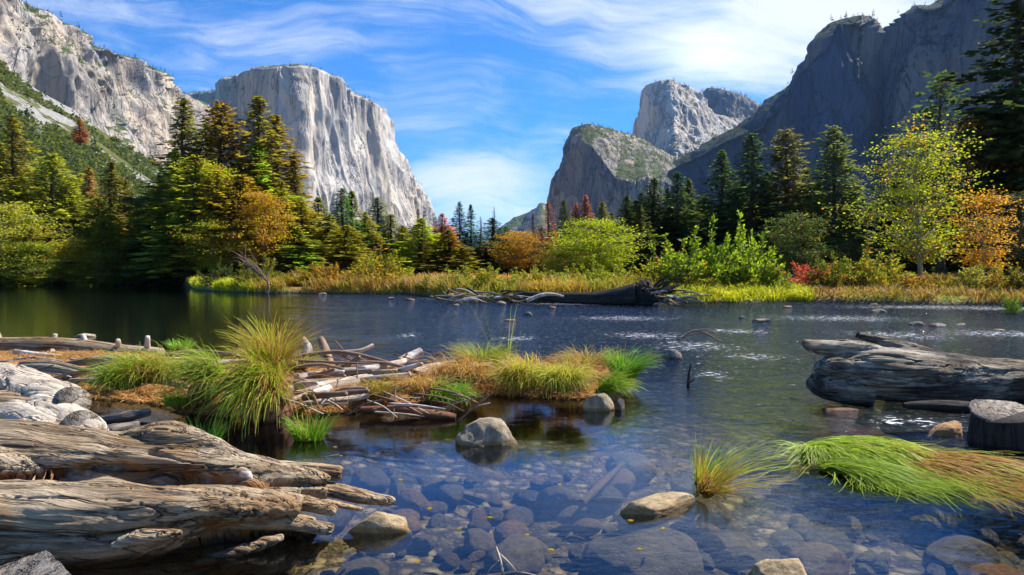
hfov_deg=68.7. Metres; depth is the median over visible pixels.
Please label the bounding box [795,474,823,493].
cobble
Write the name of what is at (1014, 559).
cobble
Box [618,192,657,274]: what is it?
conifer
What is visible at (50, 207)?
broadleaf tree
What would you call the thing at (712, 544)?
cobble
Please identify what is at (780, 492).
cobble
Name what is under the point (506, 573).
sunken stick
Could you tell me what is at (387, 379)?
driftwood limb
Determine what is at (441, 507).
cobble
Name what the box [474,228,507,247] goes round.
conifer
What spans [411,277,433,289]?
shrub
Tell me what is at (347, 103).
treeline
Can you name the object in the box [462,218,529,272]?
conifer
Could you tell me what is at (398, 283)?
shrub
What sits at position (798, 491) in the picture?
cobble
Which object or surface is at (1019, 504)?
cobble
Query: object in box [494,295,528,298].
driftwood branch
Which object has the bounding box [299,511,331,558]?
cobble
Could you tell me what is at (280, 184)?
conifer
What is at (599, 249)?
broadleaf tree
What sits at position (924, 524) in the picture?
cobble
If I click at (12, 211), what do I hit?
broadleaf tree
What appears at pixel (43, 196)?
conifer
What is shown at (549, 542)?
cobble
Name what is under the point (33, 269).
broadleaf tree
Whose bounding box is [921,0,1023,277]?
conifer
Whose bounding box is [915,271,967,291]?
shrub
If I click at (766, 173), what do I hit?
conifer
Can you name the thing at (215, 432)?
sedge clump
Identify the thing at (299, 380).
driftwood log
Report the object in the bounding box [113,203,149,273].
conifer
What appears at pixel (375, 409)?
stick
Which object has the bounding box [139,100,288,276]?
conifer
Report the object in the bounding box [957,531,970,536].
cobble
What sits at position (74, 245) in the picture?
broadleaf tree
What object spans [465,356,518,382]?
sedge clump
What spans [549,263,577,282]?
shrub
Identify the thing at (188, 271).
conifer
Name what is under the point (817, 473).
cobble
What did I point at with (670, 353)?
rock
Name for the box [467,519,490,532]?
cobble
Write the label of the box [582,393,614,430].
rock
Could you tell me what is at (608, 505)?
cobble
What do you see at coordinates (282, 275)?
shrub
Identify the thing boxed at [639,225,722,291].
shrub
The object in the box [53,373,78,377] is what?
stick
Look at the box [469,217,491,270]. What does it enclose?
dead conifer
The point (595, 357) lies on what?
sedge clump
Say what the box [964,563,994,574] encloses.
cobble
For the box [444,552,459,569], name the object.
cobble
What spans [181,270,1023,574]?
ground
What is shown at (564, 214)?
conifer
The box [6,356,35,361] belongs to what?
stick
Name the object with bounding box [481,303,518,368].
sedge clump
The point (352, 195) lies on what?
conifer
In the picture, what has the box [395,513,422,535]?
cobble
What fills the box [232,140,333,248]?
conifer
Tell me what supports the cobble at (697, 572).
on the ground at (583, 462)
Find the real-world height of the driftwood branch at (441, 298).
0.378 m
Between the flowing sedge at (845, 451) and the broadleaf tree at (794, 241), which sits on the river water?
the flowing sedge at (845, 451)
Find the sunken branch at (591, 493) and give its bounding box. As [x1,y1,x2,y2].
[577,461,625,506]
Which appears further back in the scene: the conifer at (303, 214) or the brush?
the brush
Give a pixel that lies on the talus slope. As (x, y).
(20, 101)
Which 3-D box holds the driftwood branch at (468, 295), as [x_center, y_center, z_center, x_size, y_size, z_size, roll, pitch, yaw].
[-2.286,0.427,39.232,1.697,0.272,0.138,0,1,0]
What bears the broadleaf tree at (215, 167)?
on the ground at (583, 462)
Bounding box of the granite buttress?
[547,124,681,246]
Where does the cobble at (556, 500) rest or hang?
on the ground at (583, 462)
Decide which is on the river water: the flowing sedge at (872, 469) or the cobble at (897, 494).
the flowing sedge at (872, 469)
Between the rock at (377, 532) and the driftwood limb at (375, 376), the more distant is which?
the driftwood limb at (375, 376)
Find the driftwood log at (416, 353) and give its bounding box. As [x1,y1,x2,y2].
[397,348,423,361]
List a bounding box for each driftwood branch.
[430,295,454,301]
[434,295,454,297]
[451,293,474,297]
[452,293,483,297]
[455,297,479,301]
[456,288,476,295]
[460,298,485,302]
[466,287,496,302]
[475,291,496,293]
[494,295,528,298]
[496,293,517,296]
[501,290,525,294]
[650,289,685,294]
[653,291,681,304]
[673,299,707,302]
[675,294,708,299]
[683,291,703,296]
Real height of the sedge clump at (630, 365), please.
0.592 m
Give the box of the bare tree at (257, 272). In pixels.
[225,247,275,293]
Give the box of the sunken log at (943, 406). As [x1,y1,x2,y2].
[902,400,1023,411]
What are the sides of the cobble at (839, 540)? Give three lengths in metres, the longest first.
0.346 x 0.326 x 0.214 m
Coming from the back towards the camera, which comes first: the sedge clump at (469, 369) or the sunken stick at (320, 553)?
the sedge clump at (469, 369)
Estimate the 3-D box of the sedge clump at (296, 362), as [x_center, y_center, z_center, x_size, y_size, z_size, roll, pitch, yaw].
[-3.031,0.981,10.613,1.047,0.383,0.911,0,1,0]
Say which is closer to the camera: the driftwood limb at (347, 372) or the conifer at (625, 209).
the driftwood limb at (347, 372)
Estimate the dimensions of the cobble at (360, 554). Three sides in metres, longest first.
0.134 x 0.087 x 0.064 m
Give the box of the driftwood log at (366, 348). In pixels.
[346,343,373,352]
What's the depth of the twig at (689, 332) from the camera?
17.02 m
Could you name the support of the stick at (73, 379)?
on the stick
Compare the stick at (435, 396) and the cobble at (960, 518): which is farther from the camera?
the stick at (435, 396)
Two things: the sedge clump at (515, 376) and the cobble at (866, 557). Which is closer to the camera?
the cobble at (866, 557)
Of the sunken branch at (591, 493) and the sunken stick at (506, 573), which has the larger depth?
the sunken branch at (591, 493)
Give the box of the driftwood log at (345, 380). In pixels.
[294,360,460,392]
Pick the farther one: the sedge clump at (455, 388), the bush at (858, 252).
the bush at (858, 252)
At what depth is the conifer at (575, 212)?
105.70 m
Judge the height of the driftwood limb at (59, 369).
0.139 m
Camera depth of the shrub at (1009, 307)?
28.93 m
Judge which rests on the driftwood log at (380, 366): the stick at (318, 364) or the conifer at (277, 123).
the stick at (318, 364)
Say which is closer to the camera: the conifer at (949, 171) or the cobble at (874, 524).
the cobble at (874, 524)
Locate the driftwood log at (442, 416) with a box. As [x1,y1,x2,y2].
[359,405,455,422]
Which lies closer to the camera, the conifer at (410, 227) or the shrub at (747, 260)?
the shrub at (747, 260)
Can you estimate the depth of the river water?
21.25 m
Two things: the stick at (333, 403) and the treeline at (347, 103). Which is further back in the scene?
the treeline at (347, 103)
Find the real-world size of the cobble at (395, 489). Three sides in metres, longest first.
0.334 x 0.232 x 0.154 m
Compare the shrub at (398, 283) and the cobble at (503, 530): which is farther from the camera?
the shrub at (398, 283)
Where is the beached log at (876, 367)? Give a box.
[802,332,1023,404]
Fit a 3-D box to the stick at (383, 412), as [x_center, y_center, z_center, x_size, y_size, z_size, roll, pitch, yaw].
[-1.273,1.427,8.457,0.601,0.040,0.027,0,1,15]
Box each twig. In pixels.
[486,547,534,574]
[681,329,720,341]
[687,364,694,386]
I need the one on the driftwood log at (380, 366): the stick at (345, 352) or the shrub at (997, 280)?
the stick at (345, 352)
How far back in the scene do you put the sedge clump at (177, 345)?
13.17 m
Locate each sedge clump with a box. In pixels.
[70,350,152,396]
[81,340,198,390]
[147,387,200,409]
[151,334,230,403]
[161,337,194,350]
[177,336,338,442]
[181,415,227,438]
[214,310,321,381]
[220,347,258,358]
[278,410,343,449]
[287,344,330,370]
[341,372,406,401]
[379,365,461,398]
[405,349,507,386]
[427,375,482,410]
[441,337,519,368]
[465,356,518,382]
[475,346,555,399]
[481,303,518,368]
[496,351,571,372]
[520,354,610,399]
[529,354,614,378]
[547,344,627,370]
[593,364,648,401]
[599,344,668,384]
[689,426,804,487]
[697,445,797,509]
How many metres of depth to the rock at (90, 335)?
18.92 m
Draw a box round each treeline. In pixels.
[0,68,154,198]
[2,0,199,159]
[183,62,437,224]
[552,122,678,199]
[652,78,740,152]
[665,0,998,202]
[702,85,760,114]
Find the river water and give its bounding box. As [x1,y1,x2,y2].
[0,283,1023,507]
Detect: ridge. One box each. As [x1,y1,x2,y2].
[0,0,216,170]
[497,203,547,249]
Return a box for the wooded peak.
[702,88,760,119]
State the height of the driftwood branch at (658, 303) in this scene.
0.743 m
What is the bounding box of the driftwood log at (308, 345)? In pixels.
[301,336,312,352]
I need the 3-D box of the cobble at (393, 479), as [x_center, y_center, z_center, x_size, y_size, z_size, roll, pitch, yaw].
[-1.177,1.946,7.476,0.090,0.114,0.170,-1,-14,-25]
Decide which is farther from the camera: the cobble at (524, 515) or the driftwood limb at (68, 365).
the driftwood limb at (68, 365)
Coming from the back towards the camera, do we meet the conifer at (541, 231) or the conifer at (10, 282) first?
the conifer at (541, 231)
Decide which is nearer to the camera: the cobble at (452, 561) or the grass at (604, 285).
the cobble at (452, 561)
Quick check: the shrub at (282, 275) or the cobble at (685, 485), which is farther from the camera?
the shrub at (282, 275)
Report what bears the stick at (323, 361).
on the sedge clump at (296, 362)
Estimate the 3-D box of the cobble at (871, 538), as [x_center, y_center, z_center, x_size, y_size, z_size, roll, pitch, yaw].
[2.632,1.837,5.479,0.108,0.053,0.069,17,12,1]
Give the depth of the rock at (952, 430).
7.66 m
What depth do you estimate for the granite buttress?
2206.77 m
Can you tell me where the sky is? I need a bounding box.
[21,0,936,245]
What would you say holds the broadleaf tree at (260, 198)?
on the ground at (583, 462)
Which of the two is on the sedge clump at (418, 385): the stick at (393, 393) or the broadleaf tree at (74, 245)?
the stick at (393, 393)
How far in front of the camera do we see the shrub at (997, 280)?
38.50 m
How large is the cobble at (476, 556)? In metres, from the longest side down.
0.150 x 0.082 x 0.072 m
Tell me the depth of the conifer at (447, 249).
83.37 m
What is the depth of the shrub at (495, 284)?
42.63 m
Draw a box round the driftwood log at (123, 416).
[100,408,150,424]
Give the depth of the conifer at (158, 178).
88.97 m
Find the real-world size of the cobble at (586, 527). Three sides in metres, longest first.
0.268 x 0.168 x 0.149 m
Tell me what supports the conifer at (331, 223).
on the ground at (583, 462)
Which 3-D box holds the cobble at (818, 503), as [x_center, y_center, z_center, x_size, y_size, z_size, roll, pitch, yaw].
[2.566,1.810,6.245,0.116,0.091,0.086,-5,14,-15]
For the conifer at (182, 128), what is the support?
on the ground at (583, 462)
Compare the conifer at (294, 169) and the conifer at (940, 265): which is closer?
the conifer at (940, 265)
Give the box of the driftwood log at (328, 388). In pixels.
[293,384,332,401]
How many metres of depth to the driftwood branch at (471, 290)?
38.14 m
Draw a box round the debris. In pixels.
[0,351,640,460]
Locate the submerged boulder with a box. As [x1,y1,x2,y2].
[578,525,704,574]
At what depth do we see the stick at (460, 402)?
8.16 m
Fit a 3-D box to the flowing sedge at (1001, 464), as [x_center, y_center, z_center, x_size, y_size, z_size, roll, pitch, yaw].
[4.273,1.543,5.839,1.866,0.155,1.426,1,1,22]
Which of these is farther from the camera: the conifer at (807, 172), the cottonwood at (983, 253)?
the conifer at (807, 172)
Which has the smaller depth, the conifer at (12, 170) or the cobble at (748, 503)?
the cobble at (748, 503)
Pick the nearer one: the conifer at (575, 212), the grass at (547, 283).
the grass at (547, 283)
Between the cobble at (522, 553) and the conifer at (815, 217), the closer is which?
the cobble at (522, 553)
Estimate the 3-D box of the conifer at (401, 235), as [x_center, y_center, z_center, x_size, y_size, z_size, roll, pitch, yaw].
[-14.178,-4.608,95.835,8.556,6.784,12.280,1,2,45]
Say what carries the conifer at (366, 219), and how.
on the ground at (583, 462)
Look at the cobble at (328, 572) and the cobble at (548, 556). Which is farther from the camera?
the cobble at (548, 556)
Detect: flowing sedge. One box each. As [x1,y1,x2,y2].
[755,440,841,464]
[757,435,997,496]
[816,457,981,504]
[826,435,1023,511]
[903,450,1023,516]
[941,453,1023,485]
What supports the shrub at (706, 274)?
on the ground at (583, 462)
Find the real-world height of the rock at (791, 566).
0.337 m
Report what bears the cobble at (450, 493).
on the ground at (583, 462)
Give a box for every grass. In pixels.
[188,275,258,291]
[238,269,452,297]
[417,271,661,281]
[435,274,666,300]
[520,276,620,300]
[675,282,818,302]
[805,282,1023,303]
[898,271,967,285]
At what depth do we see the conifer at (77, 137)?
328.02 m
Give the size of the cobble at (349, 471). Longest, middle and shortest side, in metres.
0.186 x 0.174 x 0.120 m
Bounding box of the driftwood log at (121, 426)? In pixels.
[107,421,139,430]
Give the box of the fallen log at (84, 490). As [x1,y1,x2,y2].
[0,362,395,574]
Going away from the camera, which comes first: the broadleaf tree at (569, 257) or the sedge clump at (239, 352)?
the sedge clump at (239, 352)
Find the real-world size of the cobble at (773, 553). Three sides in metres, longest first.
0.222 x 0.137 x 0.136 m
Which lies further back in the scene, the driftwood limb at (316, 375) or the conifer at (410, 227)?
the conifer at (410, 227)
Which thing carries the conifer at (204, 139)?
on the ground at (583, 462)
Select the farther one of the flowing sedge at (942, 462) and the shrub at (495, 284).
the shrub at (495, 284)
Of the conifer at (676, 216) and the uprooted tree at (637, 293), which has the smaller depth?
the uprooted tree at (637, 293)
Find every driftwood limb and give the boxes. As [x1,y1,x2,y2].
[18,360,84,369]
[20,363,77,374]
[59,356,131,380]
[64,356,124,365]
[68,367,114,376]
[156,379,188,388]
[287,370,344,377]
[293,381,318,390]
[301,391,347,400]
[303,368,335,378]
[318,369,373,378]
[332,386,367,391]
[340,355,360,367]
[340,389,369,396]
[350,369,397,375]
[360,372,411,381]
[366,375,405,382]
[396,362,422,372]
[526,292,563,302]
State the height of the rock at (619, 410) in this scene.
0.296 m
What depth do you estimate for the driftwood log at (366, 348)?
11.62 m
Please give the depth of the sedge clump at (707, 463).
5.99 m
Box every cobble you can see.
[287,565,296,574]
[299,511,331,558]
[319,570,336,574]
[324,497,357,532]
[334,476,354,486]
[336,557,389,574]
[342,466,355,477]
[352,467,390,491]
[356,550,365,557]
[381,508,394,513]
[382,467,394,475]
[388,482,405,504]
[390,477,398,485]
[390,509,419,519]
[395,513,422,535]
[395,549,406,558]
[398,489,431,516]
[406,534,435,554]
[421,478,451,496]
[426,501,447,516]
[428,513,447,527]
[433,551,450,563]
[438,483,463,503]
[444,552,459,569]
[459,559,472,571]
[463,475,478,485]
[464,528,495,557]
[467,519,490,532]
[467,550,484,562]
[469,509,486,521]
[483,534,544,574]
[484,507,503,525]
[488,499,502,507]
[493,520,528,544]
[502,506,533,527]
[513,489,539,509]
[530,479,543,488]
[535,485,581,516]
[536,534,547,539]
[540,538,554,550]
[542,477,563,488]
[543,543,551,563]
[553,537,562,547]
[557,505,581,523]
[563,472,572,480]
[568,548,582,566]
[571,518,602,536]
[588,485,622,511]
[601,524,615,534]
[602,468,635,497]
[605,453,656,483]
[613,506,624,518]
[670,478,699,496]
[678,472,694,482]
[684,498,731,529]
[686,522,720,540]
[687,570,714,574]
[697,530,758,562]
[699,550,714,571]
[710,570,728,574]
[712,450,740,472]
[717,546,773,574]
[737,570,750,574]
[743,495,756,506]
[744,450,790,477]
[749,446,769,454]
[756,473,766,483]
[762,548,780,558]
[770,529,804,555]
[771,488,785,496]
[787,542,849,574]
[788,484,808,499]
[788,514,809,527]
[789,523,812,536]
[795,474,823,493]
[803,526,853,557]
[809,469,826,480]
[813,499,825,508]
[820,502,837,519]
[832,479,847,484]
[834,487,855,503]
[839,497,862,510]
[845,481,863,494]
[845,516,861,535]
[854,563,875,574]
[855,551,876,566]
[862,508,873,515]
[865,534,878,542]
[869,521,879,527]
[870,556,888,574]
[878,551,890,566]
[879,434,898,440]
[889,486,918,498]
[906,515,942,534]
[918,494,928,502]
[918,506,957,530]
[922,535,999,574]
[924,562,945,574]
[933,488,991,506]
[949,512,966,527]
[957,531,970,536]
[960,509,976,520]
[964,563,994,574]
[973,512,1011,533]
[976,528,999,547]
[998,551,1019,564]
[999,555,1016,568]
[1001,511,1023,528]
[1002,493,1023,513]
[1015,526,1023,539]
[1017,535,1023,552]
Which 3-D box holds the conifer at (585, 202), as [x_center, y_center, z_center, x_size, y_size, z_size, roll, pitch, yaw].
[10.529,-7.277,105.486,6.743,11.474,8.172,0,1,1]
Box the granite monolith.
[185,64,438,240]
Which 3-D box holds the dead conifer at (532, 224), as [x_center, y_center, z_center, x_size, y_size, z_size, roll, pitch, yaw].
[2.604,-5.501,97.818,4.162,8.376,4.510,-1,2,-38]
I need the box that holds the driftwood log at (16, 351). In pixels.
[12,349,80,356]
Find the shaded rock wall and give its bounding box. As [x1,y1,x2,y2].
[667,0,1023,216]
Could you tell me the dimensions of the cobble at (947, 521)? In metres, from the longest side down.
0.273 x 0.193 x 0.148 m
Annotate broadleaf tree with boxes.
[0,201,100,284]
[0,240,72,284]
[38,237,102,284]
[136,240,198,280]
[166,157,243,230]
[167,215,251,274]
[170,224,273,271]
[221,190,308,269]
[481,228,543,272]
[529,238,581,272]
[531,248,605,274]
[542,216,662,274]
[748,210,843,278]
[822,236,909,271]
[896,101,1023,280]
[950,190,1023,273]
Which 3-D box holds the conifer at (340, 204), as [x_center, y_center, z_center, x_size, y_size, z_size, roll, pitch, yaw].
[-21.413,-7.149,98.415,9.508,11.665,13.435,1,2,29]
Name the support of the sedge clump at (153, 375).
on the ground at (583, 462)
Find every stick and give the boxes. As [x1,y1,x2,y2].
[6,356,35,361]
[29,356,63,361]
[36,364,53,369]
[39,370,70,376]
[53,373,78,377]
[54,369,85,377]
[69,378,94,380]
[279,402,313,414]
[280,398,322,413]
[290,350,418,374]
[296,363,344,369]
[298,359,374,364]
[314,550,327,561]
[323,399,359,406]
[325,400,342,410]
[334,341,355,366]
[347,399,380,414]
[359,360,421,373]
[367,399,397,417]
[372,394,422,414]
[372,405,417,410]
[374,384,409,404]
[374,411,423,416]
[377,405,427,408]
[383,391,428,413]
[389,402,444,409]
[393,384,395,420]
[410,386,437,399]
[413,393,461,403]
[423,572,439,574]
[430,387,477,402]
[433,400,463,411]
[434,395,487,411]
[453,394,474,401]
[457,392,492,421]
[461,498,478,507]
[488,571,514,574]
[561,535,584,541]
[576,496,629,502]
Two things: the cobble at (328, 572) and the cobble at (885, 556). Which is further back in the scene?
the cobble at (885, 556)
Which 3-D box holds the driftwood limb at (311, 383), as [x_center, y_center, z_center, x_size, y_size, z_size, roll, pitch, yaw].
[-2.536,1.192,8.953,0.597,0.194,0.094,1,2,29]
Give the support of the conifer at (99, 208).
on the ground at (583, 462)
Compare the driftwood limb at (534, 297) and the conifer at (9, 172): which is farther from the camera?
the conifer at (9, 172)
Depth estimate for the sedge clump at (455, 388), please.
8.88 m
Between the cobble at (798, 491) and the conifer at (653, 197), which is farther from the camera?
the conifer at (653, 197)
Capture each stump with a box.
[186,359,293,443]
[965,399,1023,488]
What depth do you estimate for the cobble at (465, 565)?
5.30 m
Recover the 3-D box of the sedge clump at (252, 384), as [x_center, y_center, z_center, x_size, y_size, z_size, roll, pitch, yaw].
[-2.722,1.002,7.688,1.557,1.027,1.064,1,2,25]
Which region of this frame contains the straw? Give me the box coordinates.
[0,347,633,417]
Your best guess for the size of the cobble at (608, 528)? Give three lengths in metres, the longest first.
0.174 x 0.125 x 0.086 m
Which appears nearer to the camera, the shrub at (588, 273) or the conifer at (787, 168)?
the shrub at (588, 273)
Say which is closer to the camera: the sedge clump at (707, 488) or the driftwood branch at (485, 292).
the sedge clump at (707, 488)
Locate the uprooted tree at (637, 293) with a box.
[518,273,686,305]
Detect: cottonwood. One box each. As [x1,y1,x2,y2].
[817,111,1004,277]
[942,186,1023,277]
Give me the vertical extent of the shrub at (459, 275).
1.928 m
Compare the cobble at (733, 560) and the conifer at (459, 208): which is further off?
the conifer at (459, 208)
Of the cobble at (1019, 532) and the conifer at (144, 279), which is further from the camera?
the conifer at (144, 279)
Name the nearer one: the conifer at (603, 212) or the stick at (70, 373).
the stick at (70, 373)
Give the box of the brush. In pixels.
[0,60,182,220]
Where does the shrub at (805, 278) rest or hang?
on the ground at (583, 462)
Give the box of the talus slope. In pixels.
[0,73,159,223]
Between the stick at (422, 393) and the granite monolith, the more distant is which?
the granite monolith
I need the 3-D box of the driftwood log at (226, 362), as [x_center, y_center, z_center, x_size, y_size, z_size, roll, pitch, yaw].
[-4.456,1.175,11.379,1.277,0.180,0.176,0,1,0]
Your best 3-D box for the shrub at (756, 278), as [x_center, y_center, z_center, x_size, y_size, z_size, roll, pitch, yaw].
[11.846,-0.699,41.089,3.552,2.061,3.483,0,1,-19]
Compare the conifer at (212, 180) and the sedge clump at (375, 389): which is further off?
the conifer at (212, 180)
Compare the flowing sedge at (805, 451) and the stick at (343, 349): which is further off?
the stick at (343, 349)
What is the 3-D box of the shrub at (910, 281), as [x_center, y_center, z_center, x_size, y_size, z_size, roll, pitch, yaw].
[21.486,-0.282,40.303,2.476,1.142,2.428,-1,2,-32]
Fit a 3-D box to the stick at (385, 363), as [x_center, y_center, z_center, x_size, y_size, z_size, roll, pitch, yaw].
[-1.649,1.084,10.270,0.997,0.136,0.133,1,1,23]
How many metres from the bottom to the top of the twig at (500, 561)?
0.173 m
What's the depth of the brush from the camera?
691.82 m
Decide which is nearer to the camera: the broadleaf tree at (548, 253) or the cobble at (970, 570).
the cobble at (970, 570)
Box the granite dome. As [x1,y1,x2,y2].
[632,79,742,157]
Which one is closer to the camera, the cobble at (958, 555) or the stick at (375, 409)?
the cobble at (958, 555)
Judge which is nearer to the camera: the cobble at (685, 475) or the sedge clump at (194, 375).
the cobble at (685, 475)
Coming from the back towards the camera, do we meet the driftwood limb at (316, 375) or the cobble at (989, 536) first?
the driftwood limb at (316, 375)
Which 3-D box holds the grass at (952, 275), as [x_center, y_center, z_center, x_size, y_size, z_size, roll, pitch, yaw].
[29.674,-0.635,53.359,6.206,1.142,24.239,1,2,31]
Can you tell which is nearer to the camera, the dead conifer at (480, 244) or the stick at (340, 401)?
the stick at (340, 401)
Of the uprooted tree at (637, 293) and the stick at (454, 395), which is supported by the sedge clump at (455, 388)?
the stick at (454, 395)
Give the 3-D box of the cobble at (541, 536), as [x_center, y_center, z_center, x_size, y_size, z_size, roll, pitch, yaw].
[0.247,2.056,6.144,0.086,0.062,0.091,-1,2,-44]
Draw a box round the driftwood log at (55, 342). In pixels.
[0,333,164,353]
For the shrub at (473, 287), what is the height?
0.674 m
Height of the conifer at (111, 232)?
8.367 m
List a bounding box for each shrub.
[191,256,238,285]
[231,253,282,282]
[272,273,300,285]
[284,267,325,285]
[286,281,302,286]
[303,258,343,284]
[333,272,355,285]
[336,235,414,281]
[392,273,419,286]
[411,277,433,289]
[431,261,480,288]
[459,284,481,292]
[462,262,502,290]
[483,277,505,290]
[489,267,530,289]
[517,264,560,286]
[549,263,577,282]
[574,254,610,283]
[599,257,643,284]
[632,257,681,292]
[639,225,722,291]
[673,266,726,291]
[675,212,748,286]
[715,258,762,288]
[717,210,786,287]
[754,246,797,289]
[777,262,851,288]
[802,250,853,291]
[822,238,917,286]
[855,265,915,289]
[892,272,931,289]
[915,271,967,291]
[948,260,1004,291]
[974,259,1023,293]
[997,259,1023,291]
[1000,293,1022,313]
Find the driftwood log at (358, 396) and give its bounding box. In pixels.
[304,393,369,404]
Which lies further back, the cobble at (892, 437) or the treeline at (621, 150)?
the treeline at (621, 150)
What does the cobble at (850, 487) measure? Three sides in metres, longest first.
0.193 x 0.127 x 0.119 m
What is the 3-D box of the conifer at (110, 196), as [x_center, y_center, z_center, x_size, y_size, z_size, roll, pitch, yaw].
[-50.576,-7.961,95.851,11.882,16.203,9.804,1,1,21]
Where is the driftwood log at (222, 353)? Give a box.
[158,349,239,356]
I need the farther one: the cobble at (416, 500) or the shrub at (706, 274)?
the shrub at (706, 274)
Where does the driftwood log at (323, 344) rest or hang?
on the debris
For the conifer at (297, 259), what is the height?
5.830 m
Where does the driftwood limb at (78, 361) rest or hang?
on the straw
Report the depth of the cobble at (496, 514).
6.65 m
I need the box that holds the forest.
[695,153,958,204]
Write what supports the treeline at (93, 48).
on the granite ridge at (55, 70)
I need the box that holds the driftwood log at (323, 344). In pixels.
[317,336,334,368]
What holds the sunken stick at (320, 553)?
on the ground at (583, 462)
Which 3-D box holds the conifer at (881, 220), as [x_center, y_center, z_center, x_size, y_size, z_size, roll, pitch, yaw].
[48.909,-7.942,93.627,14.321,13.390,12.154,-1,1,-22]
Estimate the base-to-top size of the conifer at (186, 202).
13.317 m
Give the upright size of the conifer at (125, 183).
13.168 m
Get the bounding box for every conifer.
[0,114,56,237]
[0,142,29,243]
[0,177,81,283]
[0,218,73,285]
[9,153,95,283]
[11,174,71,242]
[42,185,90,283]
[52,217,149,285]
[53,196,125,283]
[66,180,91,230]
[70,117,90,144]
[75,167,102,234]
[82,162,135,254]
[106,96,231,262]
[113,179,138,243]
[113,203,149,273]
[117,227,170,284]
[120,193,184,284]
[123,154,246,277]
[129,174,169,258]
[135,148,192,283]
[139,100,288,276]
[140,206,207,277]
[147,170,280,278]
[176,174,297,277]
[195,120,216,275]
[220,96,334,248]
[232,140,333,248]
[245,114,327,231]
[247,225,332,271]
[255,181,334,275]
[262,225,328,275]
[282,159,327,242]
[284,196,337,272]
[287,241,343,274]
[310,197,340,245]
[314,214,370,269]
[315,188,373,263]
[320,225,382,272]
[325,190,383,252]
[351,212,389,260]
[360,197,398,255]
[363,214,413,273]
[368,225,431,266]
[382,218,458,275]
[399,225,437,255]
[404,209,430,269]
[410,230,486,274]
[422,225,478,272]
[430,213,471,263]
[445,201,473,270]
[458,205,488,274]
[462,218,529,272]
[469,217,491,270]
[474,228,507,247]
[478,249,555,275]
[485,227,530,269]
[502,227,549,275]
[521,214,543,272]
[526,201,562,275]
[544,200,580,269]
[566,203,583,274]
[574,195,595,269]
[586,201,618,272]
[595,212,622,274]
[603,201,656,274]
[604,195,646,274]
[617,205,664,273]
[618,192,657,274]
[625,177,690,269]
[645,172,705,267]
[649,188,681,232]
[666,178,707,251]
[678,150,757,262]
[688,133,797,270]
[691,197,724,229]
[694,204,711,232]
[724,180,748,232]
[734,126,839,275]
[745,171,780,263]
[782,125,886,274]
[789,167,822,276]
[796,182,841,267]
[837,177,879,262]
[851,70,1000,274]
[856,170,935,273]
[857,180,935,273]
[878,172,971,273]
[885,160,1023,275]
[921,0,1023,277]
[921,157,956,273]
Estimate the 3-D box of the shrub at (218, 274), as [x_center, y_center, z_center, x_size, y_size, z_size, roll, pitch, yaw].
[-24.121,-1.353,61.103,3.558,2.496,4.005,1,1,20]
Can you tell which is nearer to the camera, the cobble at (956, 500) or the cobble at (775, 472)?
the cobble at (956, 500)
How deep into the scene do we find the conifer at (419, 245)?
85.42 m
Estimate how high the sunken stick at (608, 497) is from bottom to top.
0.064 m
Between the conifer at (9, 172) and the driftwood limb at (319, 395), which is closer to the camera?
the driftwood limb at (319, 395)
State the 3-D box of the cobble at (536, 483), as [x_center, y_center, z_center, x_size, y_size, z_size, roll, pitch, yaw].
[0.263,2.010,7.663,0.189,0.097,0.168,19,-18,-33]
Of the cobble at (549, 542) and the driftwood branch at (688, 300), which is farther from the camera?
the driftwood branch at (688, 300)
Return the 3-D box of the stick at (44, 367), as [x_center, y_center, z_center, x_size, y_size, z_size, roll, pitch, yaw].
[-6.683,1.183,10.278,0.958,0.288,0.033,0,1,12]
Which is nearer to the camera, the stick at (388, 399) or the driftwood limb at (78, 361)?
the stick at (388, 399)
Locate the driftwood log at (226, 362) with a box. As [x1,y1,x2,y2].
[216,359,243,364]
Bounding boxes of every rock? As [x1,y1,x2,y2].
[0,550,70,574]
[73,333,95,336]
[342,511,412,553]
[455,417,517,466]
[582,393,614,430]
[614,398,624,421]
[614,491,694,527]
[660,349,681,357]
[748,558,806,574]
[752,318,769,320]
[819,407,862,419]
[846,427,884,437]
[871,309,886,311]
[909,321,923,323]
[926,420,962,447]
[929,323,945,325]
[968,497,1016,513]
[970,563,1023,574]
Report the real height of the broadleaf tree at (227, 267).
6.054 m
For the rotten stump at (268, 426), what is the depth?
8.36 m
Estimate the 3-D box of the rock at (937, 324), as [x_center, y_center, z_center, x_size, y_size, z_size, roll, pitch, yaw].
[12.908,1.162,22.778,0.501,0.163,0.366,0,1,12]
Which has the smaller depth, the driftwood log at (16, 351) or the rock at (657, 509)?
the rock at (657, 509)
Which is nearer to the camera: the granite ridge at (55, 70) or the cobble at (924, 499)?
the cobble at (924, 499)
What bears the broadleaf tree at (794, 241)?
on the ground at (583, 462)
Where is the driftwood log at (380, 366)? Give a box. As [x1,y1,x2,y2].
[297,358,406,377]
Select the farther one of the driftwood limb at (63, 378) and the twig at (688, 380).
the twig at (688, 380)
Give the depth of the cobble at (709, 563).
5.12 m
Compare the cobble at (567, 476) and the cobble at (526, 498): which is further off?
the cobble at (567, 476)
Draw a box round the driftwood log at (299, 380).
[287,377,340,384]

